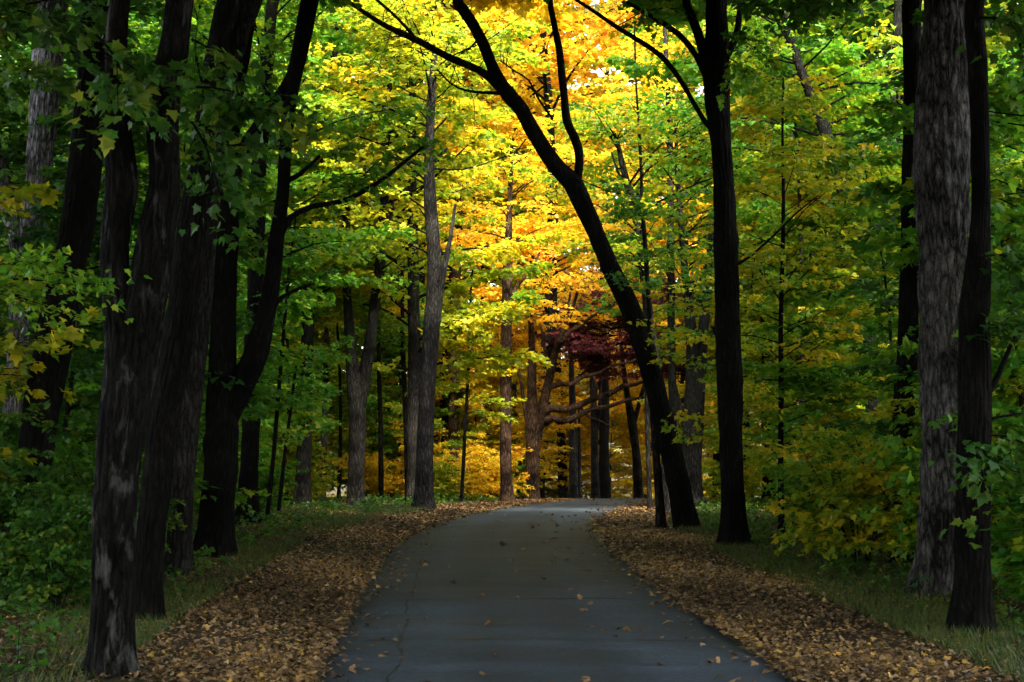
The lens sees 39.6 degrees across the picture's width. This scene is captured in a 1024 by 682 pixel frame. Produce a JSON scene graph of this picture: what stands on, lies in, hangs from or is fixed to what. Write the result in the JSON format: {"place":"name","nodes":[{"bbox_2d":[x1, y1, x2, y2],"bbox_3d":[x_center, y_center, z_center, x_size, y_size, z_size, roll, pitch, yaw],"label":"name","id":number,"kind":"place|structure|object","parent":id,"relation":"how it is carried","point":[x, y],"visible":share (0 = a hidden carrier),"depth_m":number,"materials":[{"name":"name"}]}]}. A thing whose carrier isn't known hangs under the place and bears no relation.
{"place":"outdoors","nodes":[
{"label":"outdoors","id":0,"kind":"place"},
{"bbox_2d":[0,497,1023,681],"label":"grass","id":1,"kind":"structure","parent":0,"point":[764,561],"depth_m":15.17,"materials":[{"name":"green plant"}]},
{"bbox_2d":[0,383,1023,681],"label":"ground","id":2,"kind":"structure","parent":0,"point":[848,635],"depth_m":13.12,"materials":[{"name":"brown soil"}]},
{"bbox_2d":[0,168,25,480],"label":"maple sapling","id":3,"kind":"object","parent":2,"relation":"on","point":[16,176],"visible":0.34,"depth_m":19.42,"materials":[{"name":"green plant"}]},
{"bbox_2d":[0,407,91,601],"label":"shrub","id":4,"kind":"object","parent":2,"relation":"on","point":[7,494],"visible":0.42,"depth_m":15.65,"materials":[{"name":"green plant"}]},
{"bbox_2d":[0,411,95,530],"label":"shrub","id":5,"kind":"object","parent":2,"relation":"on","point":[14,440],"visible":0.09,"depth_m":20.07,"materials":[{"name":"green plant"}]},
{"bbox_2d":[0,181,102,530],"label":"maple sapling","id":6,"kind":"object","parent":2,"relation":"on","point":[44,193],"visible":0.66,"depth_m":16.68,"materials":[{"name":"green plant"}]},
{"bbox_2d":[0,0,104,424],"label":"maple sapling","id":7,"kind":"object","parent":2,"relation":"on","point":[93,417],"visible":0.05,"depth_m":24.11,"materials":[{"name":"green plant"}]},
{"bbox_2d":[0,147,104,445],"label":"maple sapling","id":8,"kind":"object","parent":2,"relation":"on","point":[6,312],"visible":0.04,"depth_m":29.70,"materials":[{"name":"green plant"}]},
{"bbox_2d":[0,0,131,462],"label":"maple sapling","id":9,"kind":"object","parent":2,"relation":"on","point":[20,142],"visible":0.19,"depth_m":22.88,"materials":[{"name":"green plant"}]},
{"bbox_2d":[0,481,140,614],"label":"shrub","id":10,"kind":"object","parent":2,"relation":"on","point":[58,547],"visible":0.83,"depth_m":14.28,"materials":[{"name":"green plant"}]},
{"bbox_2d":[0,243,152,336],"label":"maple sapling","id":11,"kind":"object","parent":2,"relation":"on","point":[25,266],"visible":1,"depth_m":9.56,"materials":[{"name":"green plant"}]},
{"bbox_2d":[0,0,155,441],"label":"maple tree","id":12,"kind":"object","parent":2,"relation":"on","point":[40,146],"visible":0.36,"depth_m":21.24,"materials":[{"name":"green plant"}]},
{"bbox_2d":[0,0,204,578],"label":"maple tree","id":13,"kind":"object","parent":2,"relation":"on","point":[81,197],"visible":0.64,"depth_m":17.58,"materials":[{"name":"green plant"}]},
{"bbox_2d":[7,0,206,679],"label":"maple tree","id":14,"kind":"object","parent":2,"relation":"on","point":[131,353],"visible":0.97,"depth_m":10.69,"materials":[{"name":"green plant"}]},
{"bbox_2d":[27,441,187,564],"bbox_3d":[-5.063,2.015,17.319,1.780,1.924,1.921,-2,-6,20],"label":"shrub","id":15,"kind":"object","parent":2,"relation":"on","point":[83,491],"visible":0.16,"depth_m":17.37,"materials":[{"name":"green plant"}]},
{"bbox_2d":[0,14,267,506],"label":"maple sapling","id":16,"kind":"object","parent":2,"relation":"on","point":[90,357],"visible":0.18,"depth_m":21.39,"materials":[{"name":"green plant"}]},
{"bbox_2d":[0,0,323,362],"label":"maple tree","id":17,"kind":"object","parent":2,"relation":"on","point":[310,58],"visible":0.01,"depth_m":38.07,"materials":[{"name":"green plant"}]},
{"bbox_2d":[72,0,328,514],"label":"maple sapling","id":18,"kind":"object","parent":2,"relation":"on","point":[260,391],"visible":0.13,"depth_m":27.17,"materials":[{"name":"green plant"}]},
{"bbox_2d":[164,0,262,576],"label":"maple tree","id":19,"kind":"object","parent":2,"relation":"on","point":[242,22],"visible":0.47,"depth_m":18.52,"materials":[{"name":"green plant"}]},
{"bbox_2d":[20,0,414,356],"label":"maple tree","id":20,"kind":"object","parent":2,"relation":"on","point":[294,313],"visible":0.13,"depth_m":38.70,"materials":[{"name":"green plant"}]},
{"bbox_2d":[135,0,334,621],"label":"maple tree","id":21,"kind":"object","parent":2,"relation":"on","point":[203,159],"visible":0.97,"depth_m":13.55,"materials":[{"name":"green plant"}]},
{"bbox_2d":[144,213,330,478],"bbox_3d":[-8.167,0.299,37.424,6.132,8.522,5.124,-3,-6,23],"label":"maple sapling","id":22,"kind":"object","parent":2,"relation":"on","point":[267,422],"visible":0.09,"depth_m":37.71,"materials":[{"name":"green plant"}]},
{"bbox_2d":[235,446,309,511],"bbox_3d":[-5.979,3.344,34.233,1.821,1.673,2.234,4,-7,-32],"label":"shrub","id":23,"kind":"object","parent":2,"relation":"on","point":[263,471],"visible":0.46,"depth_m":33.95,"materials":[{"name":"green plant"}]},
{"bbox_2d":[204,218,354,521],"bbox_3d":[-5.251,0.599,31.016,3.593,6.744,3.704,0,-6,0],"label":"maple sapling","id":24,"kind":"object","parent":2,"relation":"on","point":[324,278],"visible":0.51,"depth_m":31.15,"materials":[{"name":"green plant"}]},
{"bbox_2d":[239,358,341,517],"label":"maple sapling","id":25,"kind":"object","parent":2,"relation":"on","point":[320,424],"visible":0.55,"depth_m":33.14,"materials":[{"name":"green plant"}]},
{"bbox_2d":[129,0,459,525],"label":"maple tree","id":26,"kind":"object","parent":2,"relation":"on","point":[271,45],"visible":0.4,"depth_m":30.15,"materials":[{"name":"green plant"}]},
{"bbox_2d":[260,428,340,500],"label":"shrub","id":27,"kind":"object","parent":2,"relation":"on","point":[319,488],"visible":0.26,"depth_m":44.30,"materials":[{"name":"green plant"}]},
{"bbox_2d":[193,0,451,558],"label":"maple tree","id":28,"kind":"object","parent":2,"relation":"on","point":[224,408],"visible":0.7,"depth_m":21.36,"materials":[{"name":"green plant"}]},
{"bbox_2d":[202,7,442,496],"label":"maple tree","id":29,"kind":"object","parent":2,"relation":"on","point":[314,72],"depth_m":57.30,"materials":[{"name":"green plant"}]},
{"bbox_2d":[268,281,393,477],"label":"maple sapling","id":30,"kind":"object","parent":2,"relation":"on","point":[332,438],"visible":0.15,"depth_m":54.73,"materials":[{"name":"green plant"}]},
{"bbox_2d":[237,0,468,505],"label":"maple tree","id":31,"kind":"object","parent":2,"relation":"on","point":[302,491],"visible":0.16,"depth_m":41.76,"materials":[{"name":"green plant"}]},
{"bbox_2d":[314,344,407,495],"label":"maple sapling","id":32,"kind":"object","parent":2,"relation":"on","point":[388,360],"visible":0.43,"depth_m":54.63,"materials":[{"name":"green plant"}]},
{"bbox_2d":[334,452,397,496],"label":"shrub","id":33,"kind":"object","parent":2,"relation":"on","point":[370,478],"visible":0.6,"depth_m":48.20,"materials":[{"name":"green plant"}]},
{"bbox_2d":[334,288,420,498],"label":"maple sapling","id":34,"kind":"object","parent":2,"relation":"on","point":[378,342],"visible":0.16,"depth_m":47.93,"materials":[{"name":"green plant"}]},
{"bbox_2d":[338,242,472,488],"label":"maple sapling","id":35,"kind":"object","parent":2,"relation":"on","point":[399,410],"visible":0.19,"depth_m":54.50,"materials":[{"name":"green plant"}]},
{"bbox_2d":[354,269,457,493],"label":"maple sapling","id":36,"kind":"object","parent":2,"relation":"on","point":[403,327],"visible":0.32,"depth_m":45.88,"materials":[{"name":"green plant"}]},
{"bbox_2d":[267,7,546,506],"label":"maple tree","id":37,"kind":"object","parent":2,"relation":"on","point":[358,377],"visible":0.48,"depth_m":41.70,"materials":[{"name":"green plant"}]},
{"bbox_2d":[371,419,450,496],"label":"shrub","id":38,"kind":"object","parent":2,"relation":"on","point":[399,465],"visible":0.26,"depth_m":52.20,"materials":[{"name":"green plant"}]},
{"bbox_2d":[245,0,584,501],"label":"maple tree","id":39,"kind":"object","parent":2,"relation":"on","point":[493,312],"visible":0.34,"depth_m":43.07,"materials":[{"name":"yellow plant"}]},
{"bbox_2d":[250,0,590,508],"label":"maple tree","id":40,"kind":"object","parent":2,"relation":"on","point":[429,205],"visible":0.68,"depth_m":38.39,"materials":[{"name":"yellow plant"}]},
{"bbox_2d":[318,0,576,494],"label":"maple tree","id":41,"kind":"object","parent":2,"relation":"on","point":[497,15],"visible":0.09,"depth_m":57.66,"materials":[{"name":"yellow plant"}]},
{"bbox_2d":[377,324,520,484],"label":"maple sapling","id":42,"kind":"object","parent":2,"relation":"on","point":[474,431],"visible":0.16,"depth_m":56.42,"materials":[{"name":"yellow plant"}]},
{"bbox_2d":[433,456,467,497],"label":"shrub","id":43,"kind":"object","parent":2,"relation":"on","point":[441,470],"visible":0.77,"depth_m":48.68,"materials":[{"name":"green plant"}]},
{"bbox_2d":[300,7,613,462],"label":"maple tree","id":44,"kind":"object","parent":2,"relation":"on","point":[498,154],"visible":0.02,"depth_m":63.98,"materials":[{"name":"yellow plant"}]},
{"bbox_2d":[367,68,547,361],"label":"maple tree","id":45,"kind":"object","parent":2,"relation":"on","point":[453,149],"visible":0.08,"depth_m":52.43,"materials":[{"name":"yellow plant"}]},
{"bbox_2d":[356,120,573,496],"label":"maple tree","id":46,"kind":"object","parent":2,"relation":"on","point":[453,424],"visible":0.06,"depth_m":56.02,"materials":[{"name":"yellow plant"}]},
{"bbox_2d":[405,269,528,502],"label":"maple sapling","id":47,"kind":"object","parent":2,"relation":"on","point":[468,353],"visible":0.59,"depth_m":44.95,"materials":[{"name":"yellow plant"}]},
{"bbox_2d":[442,451,499,499],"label":"shrub","id":48,"kind":"object","parent":2,"relation":"on","point":[470,483],"visible":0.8,"depth_m":49.47,"materials":[{"name":"yellow plant"}]},
{"bbox_2d":[434,324,543,486],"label":"maple sapling","id":49,"kind":"object","parent":2,"relation":"on","point":[497,428],"visible":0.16,"depth_m":56.66,"materials":[{"name":"yellow plant"}]},
{"bbox_2d":[458,432,533,497],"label":"shrub","id":50,"kind":"object","parent":2,"relation":"on","point":[487,463],"visible":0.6,"depth_m":50.94,"materials":[{"name":"yellow plant"}]},
{"bbox_2d":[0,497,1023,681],"bbox_3d":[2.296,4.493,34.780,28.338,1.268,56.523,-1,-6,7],"label":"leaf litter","id":51,"kind":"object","parent":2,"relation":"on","point":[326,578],"visible":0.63,"depth_m":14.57,"materials":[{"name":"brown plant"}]},
{"bbox_2d":[0,490,1023,679],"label":"undergrowth","id":52,"kind":"object","parent":2,"relation":"on","point":[53,620],"visible":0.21,"depth_m":19.30,"materials":[{"name":"green plant"}]},
{"bbox_2d":[326,0,701,529],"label":"maple tree","id":53,"kind":"object","parent":2,"relation":"on","point":[682,504],"visible":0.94,"depth_m":28.50,"materials":[{"name":"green plant"}]},
{"bbox_2d":[435,103,598,500],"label":"maple tree","id":54,"kind":"object","parent":2,"relation":"on","point":[506,487],"visible":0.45,"depth_m":47.29,"materials":[{"name":"yellow plant"}]},
{"bbox_2d":[381,0,662,497],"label":"maple tree","id":55,"kind":"object","parent":2,"relation":"on","point":[581,42],"visible":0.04,"depth_m":68.11,"materials":[{"name":"yellow plant"}]},
{"bbox_2d":[460,311,586,495],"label":"maple sapling","id":56,"kind":"object","parent":2,"relation":"on","point":[549,430],"visible":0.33,"depth_m":56.84,"materials":[{"name":"yellow plant"}]},
{"bbox_2d":[395,0,675,497],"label":"maple tree","id":57,"kind":"object","parent":2,"relation":"on","point":[548,80],"visible":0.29,"depth_m":59.83,"materials":[{"name":"yellow plant"}]},
{"bbox_2d":[442,86,634,435],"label":"maple tree","id":58,"kind":"object","parent":2,"relation":"on","point":[496,337],"visible":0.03,"depth_m":84.00,"materials":[{"name":"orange plant"}]},
{"bbox_2d":[426,195,678,498],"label":"maple tree","id":59,"kind":"object","parent":2,"relation":"on","point":[537,417],"visible":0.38,"depth_m":53.97,"materials":[{"name":"yellow plant"}]},
{"bbox_2d":[462,160,653,497],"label":"maple tree","id":60,"kind":"object","parent":2,"relation":"on","point":[562,491],"visible":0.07,"depth_m":85.91,"materials":[{"name":"yellow plant"}]},
{"bbox_2d":[462,4,661,381],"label":"maple tree","id":61,"kind":"object","parent":2,"relation":"on","point":[558,138],"visible":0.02,"depth_m":81.61,"materials":[{"name":"yellow plant"}]},
{"bbox_2d":[484,273,659,497],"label":"maple tree","id":62,"kind":"object","parent":2,"relation":"on","point":[575,472],"visible":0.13,"depth_m":77.66,"materials":[{"name":"yellow plant"}]},
{"bbox_2d":[542,295,619,498],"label":"maple tree","id":63,"kind":"object","parent":2,"relation":"on","point":[595,489],"visible":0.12,"depth_m":73.69,"materials":[{"name":"brown plant"}]},
{"bbox_2d":[545,379,618,497],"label":"maple sapling","id":64,"kind":"object","parent":2,"relation":"on","point":[585,441],"visible":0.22,"depth_m":85.93,"materials":[{"name":"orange plant"}]},
{"bbox_2d":[540,231,649,498],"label":"maple tree","id":65,"kind":"object","parent":2,"relation":"on","point":[604,477],"visible":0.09,"depth_m":75.61,"materials":[{"name":"yellow plant"}]},
{"bbox_2d":[554,345,653,497],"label":"maple sapling","id":66,"kind":"object","parent":2,"relation":"on","point":[624,480],"visible":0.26,"depth_m":84.61,"materials":[{"name":"yellow plant"}]},
{"bbox_2d":[556,288,665,497],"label":"maple tree","id":67,"kind":"object","parent":2,"relation":"on","point":[632,418],"visible":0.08,"depth_m":67.73,"materials":[{"name":"brown plant"}]},
{"bbox_2d":[563,175,714,527],"bbox_3d":[2.498,0.277,28.383,3.007,7.017,3.624,5,-8,-43],"label":"maple sapling","id":68,"kind":"object","parent":2,"relation":"on","point":[626,214],"visible":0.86,"depth_m":28.23,"materials":[{"name":"green plant"}]},
{"bbox_2d":[524,276,758,497],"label":"copper beech","id":69,"kind":"object","parent":2,"relation":"on","point":[578,346],"visible":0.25,"depth_m":61.90,"materials":[{"name":"red plant"}]},
{"bbox_2d":[470,0,817,545],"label":"maple tree","id":70,"kind":"object","parent":2,"relation":"on","point":[715,49],"visible":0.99,"depth_m":23.66,"materials":[{"name":"black plant"}]},
{"bbox_2d":[609,375,679,497],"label":"maple sapling","id":71,"kind":"object","parent":2,"relation":"on","point":[640,416],"visible":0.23,"depth_m":84.16,"materials":[{"name":"yellow plant"}]},
{"bbox_2d":[578,178,711,507],"bbox_3d":[3.652,0.095,38.103,3.705,8.910,3.936,0,-6,0],"label":"maple sapling","id":72,"kind":"object","parent":2,"relation":"on","point":[615,311],"visible":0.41,"depth_m":38.02,"materials":[{"name":"green plant"}]},
{"bbox_2d":[580,101,713,447],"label":"maple tree","id":73,"kind":"object","parent":2,"relation":"on","point":[681,381],"visible":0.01,"depth_m":84.24,"materials":[{"name":"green plant"}]},
{"bbox_2d":[520,26,795,511],"bbox_3d":[3.091,-1.954,36.109,6.292,12.652,6.398,3,-7,-30],"label":"maple tree","id":74,"kind":"object","parent":2,"relation":"on","point":[600,130],"visible":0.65,"depth_m":36.12,"materials":[{"name":"yellow plant"}]},
{"bbox_2d":[552,22,788,433],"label":"maple tree","id":75,"kind":"object","parent":2,"relation":"on","point":[666,46],"visible":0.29,"depth_m":44.56,"materials":[{"name":"yellow plant"}]},
{"bbox_2d":[546,86,805,506],"bbox_3d":[4.593,-1.348,40.256,7.341,12.174,7.476,0,-6,0],"label":"maple tree","id":76,"kind":"object","parent":2,"relation":"on","point":[694,397],"visible":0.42,"depth_m":39.95,"materials":[{"name":"green plant"}]},
{"bbox_2d":[564,0,885,496],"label":"maple tree","id":77,"kind":"object","parent":2,"relation":"on","point":[587,63],"visible":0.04,"depth_m":58.28,"materials":[{"name":"yellow plant"}]},
{"bbox_2d":[637,163,815,499],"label":"maple sapling","id":78,"kind":"object","parent":2,"relation":"on","point":[709,395],"visible":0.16,"depth_m":45.70,"materials":[{"name":"green plant"}]},
{"bbox_2d":[702,449,772,501],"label":"shrub","id":79,"kind":"object","parent":2,"relation":"on","point":[747,475],"visible":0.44,"depth_m":41.88,"materials":[{"name":"green plant"}]},
{"bbox_2d":[602,7,888,498],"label":"maple tree","id":80,"kind":"object","parent":2,"relation":"on","point":[764,478],"visible":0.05,"depth_m":47.90,"materials":[{"name":"green plant"}]},
{"bbox_2d":[598,11,902,445],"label":"maple tree","id":81,"kind":"object","parent":2,"relation":"on","point":[682,351],"visible":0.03,"depth_m":50.03,"materials":[{"name":"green plant"}]},
{"bbox_2d":[626,68,900,532],"bbox_3d":[4.772,-0.784,25.275,5.270,8.631,5.578,0,-6,0],"label":"maple sapling","id":82,"kind":"object","parent":2,"relation":"on","point":[801,165],"visible":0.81,"depth_m":25.27,"materials":[{"name":"green plant"}]},
{"bbox_2d":[703,266,886,486],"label":"maple sapling","id":83,"kind":"object","parent":2,"relation":"on","point":[790,316],"visible":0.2,"depth_m":29.67,"materials":[{"name":"green plant"}]},
{"bbox_2d":[707,1,883,436],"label":"maple tree","id":84,"kind":"object","parent":2,"relation":"on","point":[747,217],"visible":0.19,"depth_m":36.68,"materials":[{"name":"green plant"}]},
{"bbox_2d":[754,447,851,540],"bbox_3d":[4.997,2.484,22.647,2.196,1.736,2.059,-3,-7,30],"label":"shrub","id":85,"kind":"object","parent":2,"relation":"on","point":[793,485],"visible":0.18,"depth_m":22.61,"materials":[{"name":"green plant"}]},
{"bbox_2d":[604,0,1023,431],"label":"maple tree","id":86,"kind":"object","parent":2,"relation":"on","point":[841,58],"visible":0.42,"depth_m":34.49,"materials":[{"name":"green plant"}]},
{"bbox_2d":[739,75,916,446],"bbox_3d":[8.360,-1.178,37.235,5.623,11.351,5.636,2,-6,-20],"label":"maple sapling","id":87,"kind":"object","parent":2,"relation":"on","point":[841,271],"visible":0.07,"depth_m":37.14,"materials":[{"name":"green plant"}]},
{"bbox_2d":[755,408,918,562],"bbox_3d":[4.899,2.050,20.040,2.881,2.313,2.348,0,-6,5],"label":"shrub","id":88,"kind":"object","parent":2,"relation":"on","point":[861,494],"visible":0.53,"depth_m":19.85,"materials":[{"name":"green plant"}]},
{"bbox_2d":[700,0,1022,348],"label":"maple tree","id":89,"kind":"object","parent":2,"relation":"on","point":[893,22],"visible":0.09,"depth_m":37.31,"materials":[{"name":"green plant"}]},
{"bbox_2d":[734,0,993,376],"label":"maple tree","id":90,"kind":"object","parent":2,"relation":"on","point":[853,38],"visible":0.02,"depth_m":45.17,"materials":[{"name":"green plant"}]},
{"bbox_2d":[807,201,921,439],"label":"maple sapling","id":91,"kind":"object","parent":2,"relation":"on","point":[890,283],"visible":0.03,"depth_m":30.82,"materials":[{"name":"green plant"}]},
{"bbox_2d":[813,413,915,523],"bbox_3d":[6.000,2.177,23.104,2.693,2.440,2.495,5,-8,-39],"label":"shrub","id":92,"kind":"object","parent":2,"relation":"on","point":[857,449],"visible":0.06,"depth_m":23.50,"materials":[{"name":"green plant"}]},
{"bbox_2d":[707,130,1023,507],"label":"maple sapling","id":93,"kind":"object","parent":2,"relation":"on","point":[887,159],"visible":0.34,"depth_m":25.42,"materials":[{"name":"green plant"}]},
{"bbox_2d":[729,0,1008,566],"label":"maple tree","id":94,"kind":"object","parent":2,"relation":"on","point":[808,12],"visible":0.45,"depth_m":20.40,"materials":[{"name":"black plant"}]},
{"bbox_2d":[790,367,1023,558],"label":"shrub","id":95,"kind":"object","parent":2,"relation":"on","point":[888,520],"visible":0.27,"depth_m":18.93,"materials":[{"name":"green plant"}]},
{"bbox_2d":[821,73,1023,492],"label":"maple sapling","id":96,"kind":"object","parent":2,"relation":"on","point":[870,287],"visible":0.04,"depth_m":21.76,"materials":[{"name":"green plant"}]},
{"bbox_2d":[845,0,1023,435],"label":"maple sapling","id":97,"kind":"object","parent":2,"relation":"on","point":[901,194],"visible":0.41,"depth_m":17.95,"materials":[{"name":"green plant"}]},
{"bbox_2d":[902,0,970,599],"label":"maple tree","id":98,"kind":"object","parent":2,"relation":"on","point":[941,156],"visible":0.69,"depth_m":16.19,"materials":[{"name":"grey plant"}]},
{"bbox_2d":[851,413,1023,580],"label":"shrub","id":99,"kind":"object","parent":2,"relation":"on","point":[909,454],"visible":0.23,"depth_m":17.71,"materials":[{"name":"green plant"}]},
{"bbox_2d":[868,61,1023,539],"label":"maple sapling","id":100,"kind":"object","parent":2,"relation":"on","point":[1001,81],"visible":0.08,"depth_m":19.50,"materials":[{"name":"green plant"}]},
{"bbox_2d":[927,0,1023,635],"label":"maple tree","id":101,"kind":"object","parent":2,"relation":"on","point":[980,459],"visible":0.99,"depth_m":12.88,"materials":[{"name":"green plant"}]},
{"bbox_2d":[927,207,1023,508],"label":"maple sapling","id":102,"kind":"object","parent":2,"relation":"on","point":[1006,216],"visible":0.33,"depth_m":14.86,"materials":[{"name":"green plant"}]},
{"bbox_2d":[953,457,1023,612],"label":"shrub","id":103,"kind":"object","parent":2,"relation":"on","point":[1012,558],"visible":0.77,"depth_m":14.51,"materials":[{"name":"green plant"}]},
{"bbox_2d":[313,498,796,681],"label":"road","id":104,"kind":"structure","parent":0,"point":[538,630],"depth_m":13.79,"materials":[{"name":"grey asphalt"}]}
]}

